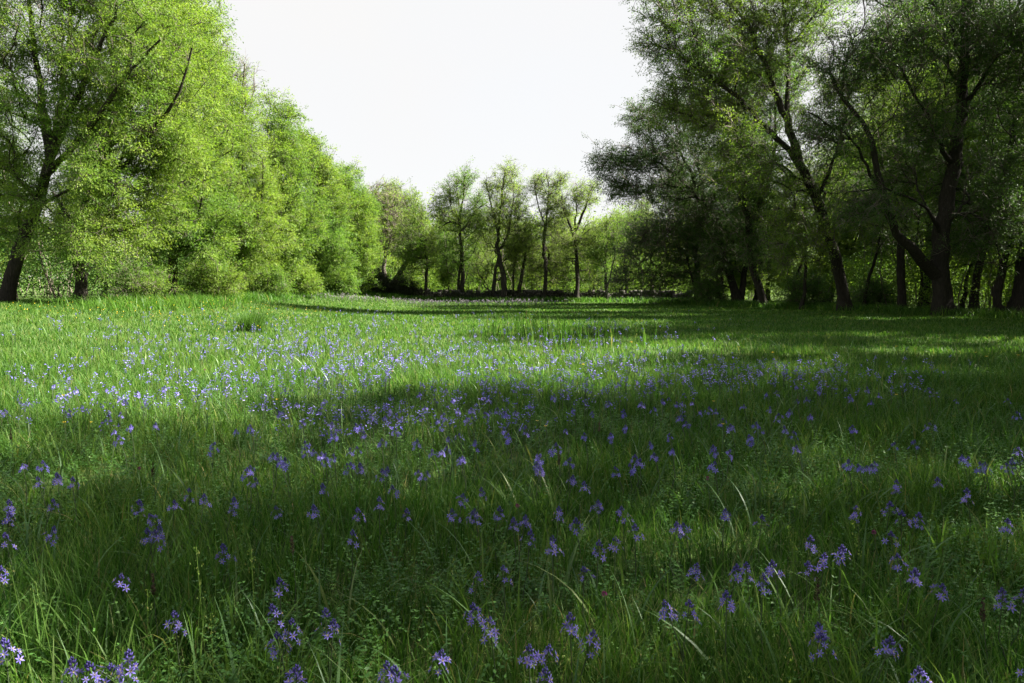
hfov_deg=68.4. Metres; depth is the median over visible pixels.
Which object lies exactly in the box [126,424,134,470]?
camas flower
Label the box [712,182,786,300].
ash tree
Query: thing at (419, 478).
camas flower
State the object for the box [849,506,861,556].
camas flower
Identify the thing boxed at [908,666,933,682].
camas flower
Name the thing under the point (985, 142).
ash tree
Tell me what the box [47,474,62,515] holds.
camas flower
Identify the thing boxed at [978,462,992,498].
camas flower
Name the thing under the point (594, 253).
slender tree
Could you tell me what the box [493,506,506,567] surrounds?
camas flower
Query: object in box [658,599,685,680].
camas flower
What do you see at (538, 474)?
camas flower
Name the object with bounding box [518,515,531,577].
camas flower
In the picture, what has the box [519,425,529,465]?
camas flower
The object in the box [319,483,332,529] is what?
camas flower
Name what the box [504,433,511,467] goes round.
camas flower
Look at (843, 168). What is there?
ash tree
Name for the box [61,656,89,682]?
camas flower
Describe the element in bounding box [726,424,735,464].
camas flower
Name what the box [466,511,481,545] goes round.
camas flower
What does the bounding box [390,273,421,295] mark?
bush
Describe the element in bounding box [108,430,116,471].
camas flower
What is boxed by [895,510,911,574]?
camas flower
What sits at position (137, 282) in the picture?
bush
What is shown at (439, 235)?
slender tree
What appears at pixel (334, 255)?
ash tree
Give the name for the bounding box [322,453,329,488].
camas flower
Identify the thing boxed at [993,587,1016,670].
camas flower
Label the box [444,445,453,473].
camas flower
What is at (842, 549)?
camas flower
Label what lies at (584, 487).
camas flower
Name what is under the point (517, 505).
clover
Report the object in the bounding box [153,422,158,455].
camas flower
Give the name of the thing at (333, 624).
camas flower
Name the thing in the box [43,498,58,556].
camas flower
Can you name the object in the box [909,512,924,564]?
camas flower
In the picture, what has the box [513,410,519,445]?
camas flower
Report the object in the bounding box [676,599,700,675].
camas flower
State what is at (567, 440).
camas flower
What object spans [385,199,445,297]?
slender tree
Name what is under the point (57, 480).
camas flower
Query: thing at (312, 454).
camas flower
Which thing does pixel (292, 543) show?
seed spike
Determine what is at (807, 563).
camas flower
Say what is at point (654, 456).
camas flower
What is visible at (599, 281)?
slender tree
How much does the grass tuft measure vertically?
0.817 m
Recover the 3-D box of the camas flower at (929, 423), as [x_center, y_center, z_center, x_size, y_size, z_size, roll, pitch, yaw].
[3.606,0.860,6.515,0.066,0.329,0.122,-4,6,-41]
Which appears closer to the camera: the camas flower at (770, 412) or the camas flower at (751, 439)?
the camas flower at (751, 439)
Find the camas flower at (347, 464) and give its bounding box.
[342,463,352,500]
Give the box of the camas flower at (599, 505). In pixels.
[590,500,603,552]
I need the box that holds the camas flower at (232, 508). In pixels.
[227,496,237,537]
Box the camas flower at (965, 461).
[961,457,970,481]
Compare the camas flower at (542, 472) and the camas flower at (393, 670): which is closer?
the camas flower at (393, 670)
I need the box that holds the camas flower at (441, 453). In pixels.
[438,450,445,486]
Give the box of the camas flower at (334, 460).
[330,454,337,498]
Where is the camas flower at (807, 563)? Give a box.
[798,560,815,631]
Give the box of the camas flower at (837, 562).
[828,551,844,618]
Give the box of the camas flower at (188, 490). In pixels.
[181,488,198,549]
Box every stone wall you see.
[360,286,516,298]
[522,290,693,298]
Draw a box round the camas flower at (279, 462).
[276,458,289,498]
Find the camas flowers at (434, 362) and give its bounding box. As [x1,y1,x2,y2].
[0,307,970,458]
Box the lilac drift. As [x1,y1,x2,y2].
[292,292,572,307]
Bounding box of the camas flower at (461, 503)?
[456,493,467,530]
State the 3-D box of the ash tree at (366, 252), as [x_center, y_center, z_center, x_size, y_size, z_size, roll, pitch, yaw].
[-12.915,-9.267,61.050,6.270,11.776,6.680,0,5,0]
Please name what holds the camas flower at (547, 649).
on the ground at (548, 561)
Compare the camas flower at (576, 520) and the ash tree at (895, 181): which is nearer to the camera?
the camas flower at (576, 520)
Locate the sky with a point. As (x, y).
(414, 89)
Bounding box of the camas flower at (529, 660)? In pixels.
[518,644,540,682]
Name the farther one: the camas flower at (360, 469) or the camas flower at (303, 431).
the camas flower at (303, 431)
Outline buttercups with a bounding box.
[6,301,343,328]
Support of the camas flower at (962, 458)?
on the ground at (548, 561)
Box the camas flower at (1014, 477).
[1005,462,1016,505]
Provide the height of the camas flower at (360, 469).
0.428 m
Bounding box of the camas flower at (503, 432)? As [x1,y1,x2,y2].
[501,428,507,458]
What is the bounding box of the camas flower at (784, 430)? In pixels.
[782,426,790,451]
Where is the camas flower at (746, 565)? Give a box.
[740,561,754,623]
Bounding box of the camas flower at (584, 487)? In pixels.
[578,480,589,522]
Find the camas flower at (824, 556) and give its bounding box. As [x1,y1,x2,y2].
[814,552,827,618]
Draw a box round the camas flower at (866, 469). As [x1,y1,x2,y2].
[861,465,870,499]
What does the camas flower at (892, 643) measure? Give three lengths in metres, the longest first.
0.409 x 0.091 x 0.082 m
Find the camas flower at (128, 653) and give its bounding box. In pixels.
[110,648,138,682]
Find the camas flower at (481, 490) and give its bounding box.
[472,487,486,542]
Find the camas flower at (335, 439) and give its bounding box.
[327,432,337,472]
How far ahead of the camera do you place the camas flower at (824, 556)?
3.30 m
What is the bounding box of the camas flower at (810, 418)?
[807,414,814,450]
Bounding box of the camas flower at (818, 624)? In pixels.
[814,621,829,673]
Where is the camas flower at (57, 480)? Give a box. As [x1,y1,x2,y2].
[53,472,62,515]
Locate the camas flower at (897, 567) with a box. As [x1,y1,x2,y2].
[889,552,908,615]
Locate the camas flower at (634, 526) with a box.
[627,523,644,597]
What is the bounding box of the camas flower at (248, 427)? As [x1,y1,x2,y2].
[246,424,254,463]
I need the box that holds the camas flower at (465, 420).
[463,418,470,454]
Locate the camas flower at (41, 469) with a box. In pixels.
[36,460,48,504]
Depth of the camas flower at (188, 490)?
4.25 m
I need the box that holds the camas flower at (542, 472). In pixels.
[535,466,544,495]
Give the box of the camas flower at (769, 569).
[764,559,783,646]
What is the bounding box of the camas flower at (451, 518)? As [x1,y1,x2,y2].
[447,508,460,557]
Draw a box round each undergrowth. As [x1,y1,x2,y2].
[0,175,254,299]
[271,221,776,299]
[348,284,683,298]
[726,184,1020,310]
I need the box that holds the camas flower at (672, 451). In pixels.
[668,448,675,496]
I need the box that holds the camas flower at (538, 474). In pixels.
[533,462,540,498]
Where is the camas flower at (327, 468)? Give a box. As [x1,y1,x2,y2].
[321,458,333,489]
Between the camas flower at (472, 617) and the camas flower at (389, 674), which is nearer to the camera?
the camas flower at (389, 674)
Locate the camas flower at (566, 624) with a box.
[560,612,578,682]
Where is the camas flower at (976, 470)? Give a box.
[974,461,986,492]
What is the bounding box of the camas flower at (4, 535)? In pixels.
[1,532,16,574]
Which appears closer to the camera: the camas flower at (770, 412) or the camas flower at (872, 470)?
the camas flower at (872, 470)
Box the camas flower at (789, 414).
[786,410,792,432]
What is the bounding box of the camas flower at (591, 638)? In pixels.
[578,629,600,682]
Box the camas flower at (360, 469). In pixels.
[354,462,364,496]
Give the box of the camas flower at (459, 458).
[456,457,465,491]
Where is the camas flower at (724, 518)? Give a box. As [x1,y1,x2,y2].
[720,508,730,565]
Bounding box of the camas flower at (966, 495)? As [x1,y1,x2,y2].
[960,488,974,538]
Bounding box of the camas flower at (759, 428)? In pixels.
[754,426,765,466]
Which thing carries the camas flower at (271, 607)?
on the ground at (548, 561)
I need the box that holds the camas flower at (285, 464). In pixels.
[279,457,290,502]
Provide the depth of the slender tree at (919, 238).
39.61 m
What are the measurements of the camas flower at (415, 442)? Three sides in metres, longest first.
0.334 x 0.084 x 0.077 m
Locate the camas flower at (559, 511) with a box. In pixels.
[552,506,563,576]
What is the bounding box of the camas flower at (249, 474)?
[243,464,255,511]
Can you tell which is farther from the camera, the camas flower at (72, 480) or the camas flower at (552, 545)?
the camas flower at (72, 480)
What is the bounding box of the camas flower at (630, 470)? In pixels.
[626,463,636,504]
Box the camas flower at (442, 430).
[439,425,447,467]
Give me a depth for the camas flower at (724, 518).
4.05 m
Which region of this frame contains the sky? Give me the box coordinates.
[0,0,1022,278]
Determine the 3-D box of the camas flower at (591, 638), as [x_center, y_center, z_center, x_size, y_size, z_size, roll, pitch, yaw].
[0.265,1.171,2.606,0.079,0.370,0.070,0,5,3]
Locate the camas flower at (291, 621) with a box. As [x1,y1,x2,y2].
[280,617,302,682]
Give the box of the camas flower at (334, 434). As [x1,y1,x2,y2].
[329,425,339,456]
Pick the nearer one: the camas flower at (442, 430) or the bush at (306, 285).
the camas flower at (442, 430)
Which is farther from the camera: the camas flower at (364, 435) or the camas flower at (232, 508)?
the camas flower at (364, 435)
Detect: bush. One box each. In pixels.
[95,250,188,299]
[178,248,254,298]
[236,258,299,298]
[280,258,325,297]
[322,263,362,295]
[357,266,399,294]
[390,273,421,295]
[684,272,730,304]
[774,269,836,307]
[849,268,911,305]
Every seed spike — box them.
[9,428,13,476]
[150,573,157,652]
[151,462,155,522]
[289,535,295,608]
[557,452,561,492]
[813,577,821,649]
[979,597,987,680]
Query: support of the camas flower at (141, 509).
on the ground at (548, 561)
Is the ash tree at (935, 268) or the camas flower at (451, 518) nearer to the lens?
the camas flower at (451, 518)
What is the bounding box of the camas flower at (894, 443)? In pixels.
[890,442,898,468]
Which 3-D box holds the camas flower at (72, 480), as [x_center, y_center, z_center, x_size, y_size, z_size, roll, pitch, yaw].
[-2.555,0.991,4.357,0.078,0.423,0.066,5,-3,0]
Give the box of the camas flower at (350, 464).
[345,462,357,497]
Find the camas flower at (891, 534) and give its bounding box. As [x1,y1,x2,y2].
[881,530,898,580]
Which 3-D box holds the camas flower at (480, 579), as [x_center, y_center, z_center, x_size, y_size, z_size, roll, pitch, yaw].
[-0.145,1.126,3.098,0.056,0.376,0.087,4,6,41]
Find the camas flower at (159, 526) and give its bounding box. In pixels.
[149,524,166,587]
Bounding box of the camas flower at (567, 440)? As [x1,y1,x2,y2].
[563,428,569,458]
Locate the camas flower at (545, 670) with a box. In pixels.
[536,665,552,682]
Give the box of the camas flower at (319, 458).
[317,452,324,482]
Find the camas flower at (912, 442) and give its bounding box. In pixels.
[907,439,918,473]
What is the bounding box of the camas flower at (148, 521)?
[147,513,172,569]
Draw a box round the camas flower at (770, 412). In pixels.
[766,407,771,439]
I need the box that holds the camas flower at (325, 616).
[315,607,337,678]
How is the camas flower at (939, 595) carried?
on the ground at (548, 561)
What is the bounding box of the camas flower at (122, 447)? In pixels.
[113,435,127,468]
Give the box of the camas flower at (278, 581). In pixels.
[274,577,288,641]
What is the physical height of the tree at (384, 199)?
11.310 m
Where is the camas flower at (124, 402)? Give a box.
[122,399,128,429]
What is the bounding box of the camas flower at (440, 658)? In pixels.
[428,648,450,682]
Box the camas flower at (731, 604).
[718,590,734,678]
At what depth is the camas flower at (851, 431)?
6.05 m
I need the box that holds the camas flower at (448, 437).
[446,436,451,479]
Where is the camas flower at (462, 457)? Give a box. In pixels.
[459,455,466,503]
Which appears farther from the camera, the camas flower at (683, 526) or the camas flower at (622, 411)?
the camas flower at (622, 411)
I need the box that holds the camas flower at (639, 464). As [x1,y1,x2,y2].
[634,458,644,499]
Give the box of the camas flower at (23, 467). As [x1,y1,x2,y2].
[19,463,27,506]
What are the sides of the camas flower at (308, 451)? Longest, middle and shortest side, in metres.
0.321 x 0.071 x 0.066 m
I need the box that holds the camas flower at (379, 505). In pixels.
[373,496,384,552]
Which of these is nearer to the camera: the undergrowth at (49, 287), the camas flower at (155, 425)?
the camas flower at (155, 425)
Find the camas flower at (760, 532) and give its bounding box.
[752,514,768,570]
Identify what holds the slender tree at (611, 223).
on the ground at (548, 561)
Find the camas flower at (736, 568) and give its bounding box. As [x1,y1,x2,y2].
[729,563,741,598]
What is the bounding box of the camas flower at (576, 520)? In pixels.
[569,517,584,588]
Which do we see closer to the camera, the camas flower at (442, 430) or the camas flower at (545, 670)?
the camas flower at (545, 670)
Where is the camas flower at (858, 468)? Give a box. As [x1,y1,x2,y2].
[854,463,864,501]
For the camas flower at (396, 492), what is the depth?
4.36 m
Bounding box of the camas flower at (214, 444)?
[207,442,219,484]
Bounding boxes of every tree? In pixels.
[0,0,212,301]
[0,53,60,279]
[31,0,243,301]
[41,104,135,296]
[94,0,276,297]
[154,105,228,293]
[191,51,304,292]
[195,21,266,287]
[249,83,333,292]
[289,126,364,293]
[325,156,389,295]
[360,186,397,262]
[364,176,413,276]
[380,177,429,275]
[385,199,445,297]
[392,232,419,281]
[423,155,494,291]
[427,219,456,288]
[431,252,457,290]
[433,213,464,265]
[462,156,548,298]
[462,231,493,261]
[468,249,496,292]
[499,221,541,297]
[500,222,522,284]
[501,219,546,289]
[520,167,578,298]
[520,253,542,289]
[540,211,577,255]
[547,250,572,290]
[548,175,608,299]
[573,216,606,287]
[580,78,780,301]
[581,205,636,301]
[585,260,611,289]
[592,162,740,303]
[597,208,624,264]
[605,199,648,292]
[620,0,891,310]
[623,196,666,265]
[651,195,707,303]
[674,18,821,307]
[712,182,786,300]
[760,183,800,300]
[766,146,834,309]
[785,208,846,293]
[787,0,1023,315]
[800,139,886,294]
[811,25,968,302]
[812,118,880,273]
[828,93,925,282]
[834,0,975,308]
[841,155,914,304]
[860,0,1023,300]
[873,160,942,306]
[896,47,1023,307]
[918,0,1023,309]
[922,109,1023,303]
[945,0,1023,316]
[950,169,1009,308]
[982,56,1023,199]
[1004,234,1023,253]
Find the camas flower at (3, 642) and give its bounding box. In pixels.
[0,637,24,682]
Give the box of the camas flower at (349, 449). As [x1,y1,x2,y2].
[348,447,355,483]
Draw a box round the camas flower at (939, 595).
[928,583,948,646]
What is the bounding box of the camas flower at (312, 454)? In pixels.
[308,449,316,488]
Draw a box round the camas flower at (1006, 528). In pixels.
[999,518,1012,576]
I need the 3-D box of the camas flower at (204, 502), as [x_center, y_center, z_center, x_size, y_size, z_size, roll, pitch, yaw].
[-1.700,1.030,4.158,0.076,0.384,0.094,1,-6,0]
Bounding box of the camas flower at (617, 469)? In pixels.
[611,466,623,503]
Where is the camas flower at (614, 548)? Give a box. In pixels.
[608,536,623,606]
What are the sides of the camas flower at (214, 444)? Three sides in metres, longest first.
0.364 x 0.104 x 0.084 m
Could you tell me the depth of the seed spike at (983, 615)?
2.76 m
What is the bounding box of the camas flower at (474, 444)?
[471,440,479,478]
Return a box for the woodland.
[0,176,924,291]
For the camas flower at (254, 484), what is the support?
on the ground at (548, 561)
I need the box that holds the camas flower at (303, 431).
[299,421,305,459]
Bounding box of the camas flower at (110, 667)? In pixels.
[100,662,124,682]
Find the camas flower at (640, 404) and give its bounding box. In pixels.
[638,401,644,429]
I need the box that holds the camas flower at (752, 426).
[751,421,758,441]
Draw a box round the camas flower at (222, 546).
[214,543,236,595]
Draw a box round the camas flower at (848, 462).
[842,459,854,502]
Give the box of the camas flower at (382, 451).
[376,438,386,486]
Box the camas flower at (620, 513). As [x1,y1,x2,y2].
[615,505,633,571]
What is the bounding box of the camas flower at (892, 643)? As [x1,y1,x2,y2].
[872,635,902,682]
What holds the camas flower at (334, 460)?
on the ground at (548, 561)
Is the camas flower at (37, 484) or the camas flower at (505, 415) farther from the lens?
the camas flower at (505, 415)
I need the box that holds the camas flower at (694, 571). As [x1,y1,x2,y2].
[683,562,704,615]
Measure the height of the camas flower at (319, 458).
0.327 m
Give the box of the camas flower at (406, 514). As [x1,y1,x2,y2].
[403,508,411,565]
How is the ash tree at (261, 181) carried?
on the ground at (548, 561)
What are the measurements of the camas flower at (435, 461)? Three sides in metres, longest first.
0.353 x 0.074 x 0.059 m
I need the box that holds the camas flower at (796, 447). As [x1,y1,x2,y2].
[792,445,802,490]
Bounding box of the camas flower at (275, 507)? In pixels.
[271,505,284,547]
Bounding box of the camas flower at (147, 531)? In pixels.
[140,527,156,585]
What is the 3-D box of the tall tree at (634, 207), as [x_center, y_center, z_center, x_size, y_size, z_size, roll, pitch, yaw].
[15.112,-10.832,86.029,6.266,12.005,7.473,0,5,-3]
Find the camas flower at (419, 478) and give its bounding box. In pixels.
[414,470,422,495]
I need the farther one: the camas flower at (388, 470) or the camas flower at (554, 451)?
the camas flower at (554, 451)
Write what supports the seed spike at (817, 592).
on the ground at (548, 561)
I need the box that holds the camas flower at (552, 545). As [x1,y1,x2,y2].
[545,535,563,616]
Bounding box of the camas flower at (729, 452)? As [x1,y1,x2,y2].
[718,449,732,492]
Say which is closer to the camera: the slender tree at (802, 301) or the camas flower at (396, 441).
the camas flower at (396, 441)
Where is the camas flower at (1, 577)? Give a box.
[0,565,12,624]
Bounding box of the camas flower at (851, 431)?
[848,424,857,468]
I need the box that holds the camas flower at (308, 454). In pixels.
[301,441,313,477]
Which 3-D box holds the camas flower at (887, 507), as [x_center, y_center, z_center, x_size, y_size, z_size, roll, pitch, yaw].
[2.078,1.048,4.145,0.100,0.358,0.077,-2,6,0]
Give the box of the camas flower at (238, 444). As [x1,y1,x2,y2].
[234,429,239,473]
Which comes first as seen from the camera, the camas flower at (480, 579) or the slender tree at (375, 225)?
the camas flower at (480, 579)
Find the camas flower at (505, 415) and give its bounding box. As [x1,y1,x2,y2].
[502,411,508,450]
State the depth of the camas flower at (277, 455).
5.04 m
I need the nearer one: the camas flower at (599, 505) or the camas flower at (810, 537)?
the camas flower at (810, 537)
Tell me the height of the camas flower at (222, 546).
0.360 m
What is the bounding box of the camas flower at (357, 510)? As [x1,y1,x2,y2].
[352,507,365,564]
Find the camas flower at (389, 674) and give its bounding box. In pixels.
[377,661,400,682]
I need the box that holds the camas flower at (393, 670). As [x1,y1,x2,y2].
[381,664,409,682]
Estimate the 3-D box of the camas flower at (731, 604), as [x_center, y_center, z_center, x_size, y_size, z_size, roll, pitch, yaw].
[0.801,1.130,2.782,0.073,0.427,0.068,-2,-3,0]
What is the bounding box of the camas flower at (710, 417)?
[704,406,711,438]
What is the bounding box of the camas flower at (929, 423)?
[923,422,936,456]
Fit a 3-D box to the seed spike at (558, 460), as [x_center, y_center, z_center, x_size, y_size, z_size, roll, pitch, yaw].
[0.318,0.932,5.057,0.034,0.396,0.032,0,5,0]
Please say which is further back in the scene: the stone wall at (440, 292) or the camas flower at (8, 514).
the stone wall at (440, 292)
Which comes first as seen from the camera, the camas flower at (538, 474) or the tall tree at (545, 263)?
the camas flower at (538, 474)
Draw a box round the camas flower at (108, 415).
[105,414,112,448]
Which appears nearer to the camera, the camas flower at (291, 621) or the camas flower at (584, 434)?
the camas flower at (291, 621)
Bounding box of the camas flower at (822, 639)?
[808,631,836,682]
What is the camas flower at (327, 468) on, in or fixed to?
on the ground at (548, 561)
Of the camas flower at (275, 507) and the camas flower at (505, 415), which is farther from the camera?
the camas flower at (505, 415)
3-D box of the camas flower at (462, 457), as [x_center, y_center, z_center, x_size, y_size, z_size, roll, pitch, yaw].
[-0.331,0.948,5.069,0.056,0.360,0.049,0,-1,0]
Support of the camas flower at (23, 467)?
on the ground at (548, 561)
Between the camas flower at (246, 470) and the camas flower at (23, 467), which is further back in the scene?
the camas flower at (23, 467)
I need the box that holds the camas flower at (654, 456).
[650,452,659,499]
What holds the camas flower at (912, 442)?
on the ground at (548, 561)
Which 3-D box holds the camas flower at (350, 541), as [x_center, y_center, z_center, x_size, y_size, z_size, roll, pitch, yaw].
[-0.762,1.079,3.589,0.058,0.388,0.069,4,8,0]
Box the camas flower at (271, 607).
[267,603,287,676]
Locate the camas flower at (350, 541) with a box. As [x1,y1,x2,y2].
[347,530,358,589]
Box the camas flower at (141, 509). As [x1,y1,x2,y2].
[131,499,144,555]
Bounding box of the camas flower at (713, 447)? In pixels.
[709,444,717,483]
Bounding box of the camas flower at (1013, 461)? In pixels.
[1009,457,1021,506]
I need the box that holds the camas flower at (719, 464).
[713,450,722,490]
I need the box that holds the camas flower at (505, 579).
[495,564,512,647]
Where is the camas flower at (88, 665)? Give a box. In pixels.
[76,661,101,682]
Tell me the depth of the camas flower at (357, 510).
4.05 m
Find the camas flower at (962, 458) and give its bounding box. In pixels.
[958,455,966,488]
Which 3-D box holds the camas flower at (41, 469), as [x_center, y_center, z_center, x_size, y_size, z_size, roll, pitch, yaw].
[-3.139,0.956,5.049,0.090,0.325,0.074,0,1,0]
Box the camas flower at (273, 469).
[267,452,276,508]
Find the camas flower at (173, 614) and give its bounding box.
[163,610,186,678]
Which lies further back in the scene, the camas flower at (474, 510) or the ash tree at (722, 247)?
the ash tree at (722, 247)
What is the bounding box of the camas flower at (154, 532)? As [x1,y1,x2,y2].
[142,529,162,585]
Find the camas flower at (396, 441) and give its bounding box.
[391,429,400,464]
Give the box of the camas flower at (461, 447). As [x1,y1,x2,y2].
[454,433,464,473]
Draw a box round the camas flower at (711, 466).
[708,461,718,514]
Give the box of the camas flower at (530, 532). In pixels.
[520,529,535,606]
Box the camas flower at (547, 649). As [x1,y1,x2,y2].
[539,643,558,681]
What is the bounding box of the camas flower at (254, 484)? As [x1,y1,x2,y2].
[247,477,260,512]
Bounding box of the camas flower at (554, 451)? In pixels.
[548,442,561,485]
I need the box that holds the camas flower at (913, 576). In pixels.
[902,567,922,642]
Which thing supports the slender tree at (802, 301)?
on the ground at (548, 561)
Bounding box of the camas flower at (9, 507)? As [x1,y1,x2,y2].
[3,499,15,540]
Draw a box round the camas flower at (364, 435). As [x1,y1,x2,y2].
[360,431,368,477]
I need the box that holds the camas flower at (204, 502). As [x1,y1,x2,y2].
[199,494,211,543]
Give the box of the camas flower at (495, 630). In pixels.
[480,615,499,678]
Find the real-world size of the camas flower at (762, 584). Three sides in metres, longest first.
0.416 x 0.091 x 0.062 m
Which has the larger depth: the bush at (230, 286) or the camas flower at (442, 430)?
the bush at (230, 286)
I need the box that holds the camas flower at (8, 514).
[1,511,15,581]
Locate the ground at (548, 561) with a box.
[0,279,1023,682]
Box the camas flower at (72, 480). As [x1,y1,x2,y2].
[67,476,79,537]
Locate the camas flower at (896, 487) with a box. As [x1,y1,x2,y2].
[891,479,901,516]
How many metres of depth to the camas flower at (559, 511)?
3.83 m
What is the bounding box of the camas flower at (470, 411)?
[468,407,475,440]
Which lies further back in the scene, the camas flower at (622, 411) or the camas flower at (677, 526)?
the camas flower at (622, 411)
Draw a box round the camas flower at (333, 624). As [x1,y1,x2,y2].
[323,618,340,682]
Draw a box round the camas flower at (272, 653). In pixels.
[265,631,291,679]
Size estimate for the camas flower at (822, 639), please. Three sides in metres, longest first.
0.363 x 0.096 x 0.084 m
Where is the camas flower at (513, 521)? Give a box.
[508,517,519,586]
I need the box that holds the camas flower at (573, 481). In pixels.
[566,475,575,514]
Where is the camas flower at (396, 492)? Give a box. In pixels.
[387,485,400,542]
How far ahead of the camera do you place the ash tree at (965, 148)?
44.57 m
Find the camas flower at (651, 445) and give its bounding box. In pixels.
[648,441,657,470]
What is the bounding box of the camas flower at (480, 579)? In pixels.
[469,571,482,650]
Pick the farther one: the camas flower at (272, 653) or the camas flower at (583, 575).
the camas flower at (583, 575)
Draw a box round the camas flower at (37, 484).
[32,476,47,522]
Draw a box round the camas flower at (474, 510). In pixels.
[466,508,482,557]
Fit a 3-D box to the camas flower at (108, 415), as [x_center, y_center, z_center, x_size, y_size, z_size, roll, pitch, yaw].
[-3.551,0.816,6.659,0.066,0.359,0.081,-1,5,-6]
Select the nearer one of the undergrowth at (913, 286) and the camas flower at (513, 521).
the camas flower at (513, 521)
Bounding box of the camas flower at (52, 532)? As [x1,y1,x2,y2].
[36,525,58,561]
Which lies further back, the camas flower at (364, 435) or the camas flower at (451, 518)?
the camas flower at (364, 435)
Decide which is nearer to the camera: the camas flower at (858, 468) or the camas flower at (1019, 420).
the camas flower at (858, 468)
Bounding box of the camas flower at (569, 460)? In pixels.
[562,457,574,502]
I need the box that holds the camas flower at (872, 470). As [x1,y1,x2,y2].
[868,464,879,493]
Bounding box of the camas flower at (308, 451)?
[301,448,311,477]
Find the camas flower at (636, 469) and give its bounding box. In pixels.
[631,454,639,496]
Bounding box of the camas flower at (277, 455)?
[268,453,281,507]
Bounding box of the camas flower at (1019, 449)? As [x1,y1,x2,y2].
[1011,446,1023,476]
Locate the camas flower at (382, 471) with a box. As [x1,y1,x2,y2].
[375,468,388,514]
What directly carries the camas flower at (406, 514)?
on the ground at (548, 561)
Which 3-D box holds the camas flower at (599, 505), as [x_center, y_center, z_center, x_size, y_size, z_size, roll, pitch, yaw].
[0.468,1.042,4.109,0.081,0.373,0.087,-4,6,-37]
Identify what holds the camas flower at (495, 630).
on the ground at (548, 561)
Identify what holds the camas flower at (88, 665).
on the ground at (548, 561)
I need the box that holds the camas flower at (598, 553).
[592,539,606,607]
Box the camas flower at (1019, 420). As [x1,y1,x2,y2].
[1012,411,1022,444]
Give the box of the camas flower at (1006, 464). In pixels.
[1000,463,1015,512]
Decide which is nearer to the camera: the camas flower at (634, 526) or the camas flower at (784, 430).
the camas flower at (634, 526)
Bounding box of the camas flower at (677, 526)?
[669,522,683,599]
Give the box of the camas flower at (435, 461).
[428,449,438,487]
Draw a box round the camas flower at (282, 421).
[276,410,288,446]
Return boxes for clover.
[515,504,520,554]
[601,591,608,652]
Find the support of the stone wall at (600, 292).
on the ground at (548, 561)
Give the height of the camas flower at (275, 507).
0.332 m
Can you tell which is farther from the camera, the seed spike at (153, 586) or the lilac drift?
the lilac drift
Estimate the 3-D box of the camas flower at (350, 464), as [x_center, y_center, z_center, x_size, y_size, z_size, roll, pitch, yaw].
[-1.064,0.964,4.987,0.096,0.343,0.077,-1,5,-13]
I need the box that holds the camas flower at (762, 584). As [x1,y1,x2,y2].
[757,573,771,658]
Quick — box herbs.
[0,356,1023,682]
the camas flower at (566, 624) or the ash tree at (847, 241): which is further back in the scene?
the ash tree at (847, 241)
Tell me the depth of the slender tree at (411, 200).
72.54 m
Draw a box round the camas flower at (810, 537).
[804,535,816,613]
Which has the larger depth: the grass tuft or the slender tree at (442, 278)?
the slender tree at (442, 278)
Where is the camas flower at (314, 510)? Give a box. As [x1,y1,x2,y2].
[307,504,323,558]
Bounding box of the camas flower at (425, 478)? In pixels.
[421,471,430,506]
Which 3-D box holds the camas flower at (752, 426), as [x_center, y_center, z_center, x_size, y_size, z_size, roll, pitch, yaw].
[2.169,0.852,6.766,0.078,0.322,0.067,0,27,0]
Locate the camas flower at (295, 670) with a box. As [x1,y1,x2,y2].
[284,664,306,682]
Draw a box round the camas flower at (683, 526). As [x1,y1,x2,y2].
[678,522,691,580]
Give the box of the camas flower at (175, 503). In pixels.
[166,499,182,546]
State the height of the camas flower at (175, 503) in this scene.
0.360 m
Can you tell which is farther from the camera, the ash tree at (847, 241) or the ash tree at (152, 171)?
the ash tree at (847, 241)
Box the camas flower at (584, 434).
[581,433,588,475]
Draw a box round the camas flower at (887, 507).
[881,500,898,559]
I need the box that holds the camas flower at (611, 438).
[607,433,613,465]
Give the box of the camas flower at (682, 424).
[678,414,684,450]
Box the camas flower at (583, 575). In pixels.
[578,566,595,637]
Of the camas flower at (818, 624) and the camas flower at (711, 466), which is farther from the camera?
the camas flower at (711, 466)
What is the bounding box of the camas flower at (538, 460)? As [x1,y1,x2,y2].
[534,453,543,493]
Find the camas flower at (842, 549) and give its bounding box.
[832,544,850,622]
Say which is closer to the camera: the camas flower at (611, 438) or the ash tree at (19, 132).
the camas flower at (611, 438)
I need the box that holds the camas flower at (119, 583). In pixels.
[109,572,129,647]
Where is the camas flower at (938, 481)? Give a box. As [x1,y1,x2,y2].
[933,477,942,508]
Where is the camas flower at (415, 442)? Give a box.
[412,439,421,479]
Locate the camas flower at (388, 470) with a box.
[384,467,391,524]
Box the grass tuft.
[217,305,281,332]
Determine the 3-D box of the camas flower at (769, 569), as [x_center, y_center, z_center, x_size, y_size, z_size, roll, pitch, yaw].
[1.095,1.110,3.140,0.092,0.409,0.088,-4,-1,0]
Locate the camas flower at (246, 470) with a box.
[240,467,253,511]
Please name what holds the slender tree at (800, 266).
on the ground at (548, 561)
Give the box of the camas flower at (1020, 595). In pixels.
[1010,588,1023,645]
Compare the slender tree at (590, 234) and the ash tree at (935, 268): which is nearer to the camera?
the ash tree at (935, 268)
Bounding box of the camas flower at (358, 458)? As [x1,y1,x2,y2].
[352,446,361,487]
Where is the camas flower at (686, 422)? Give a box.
[682,421,691,456]
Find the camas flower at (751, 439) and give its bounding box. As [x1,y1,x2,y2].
[746,434,756,463]
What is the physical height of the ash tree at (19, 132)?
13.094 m
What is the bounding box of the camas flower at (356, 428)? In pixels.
[353,424,364,462]
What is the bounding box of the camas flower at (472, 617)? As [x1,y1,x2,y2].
[460,602,483,661]
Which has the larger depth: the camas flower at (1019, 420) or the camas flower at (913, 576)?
the camas flower at (1019, 420)
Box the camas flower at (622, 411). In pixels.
[621,409,626,442]

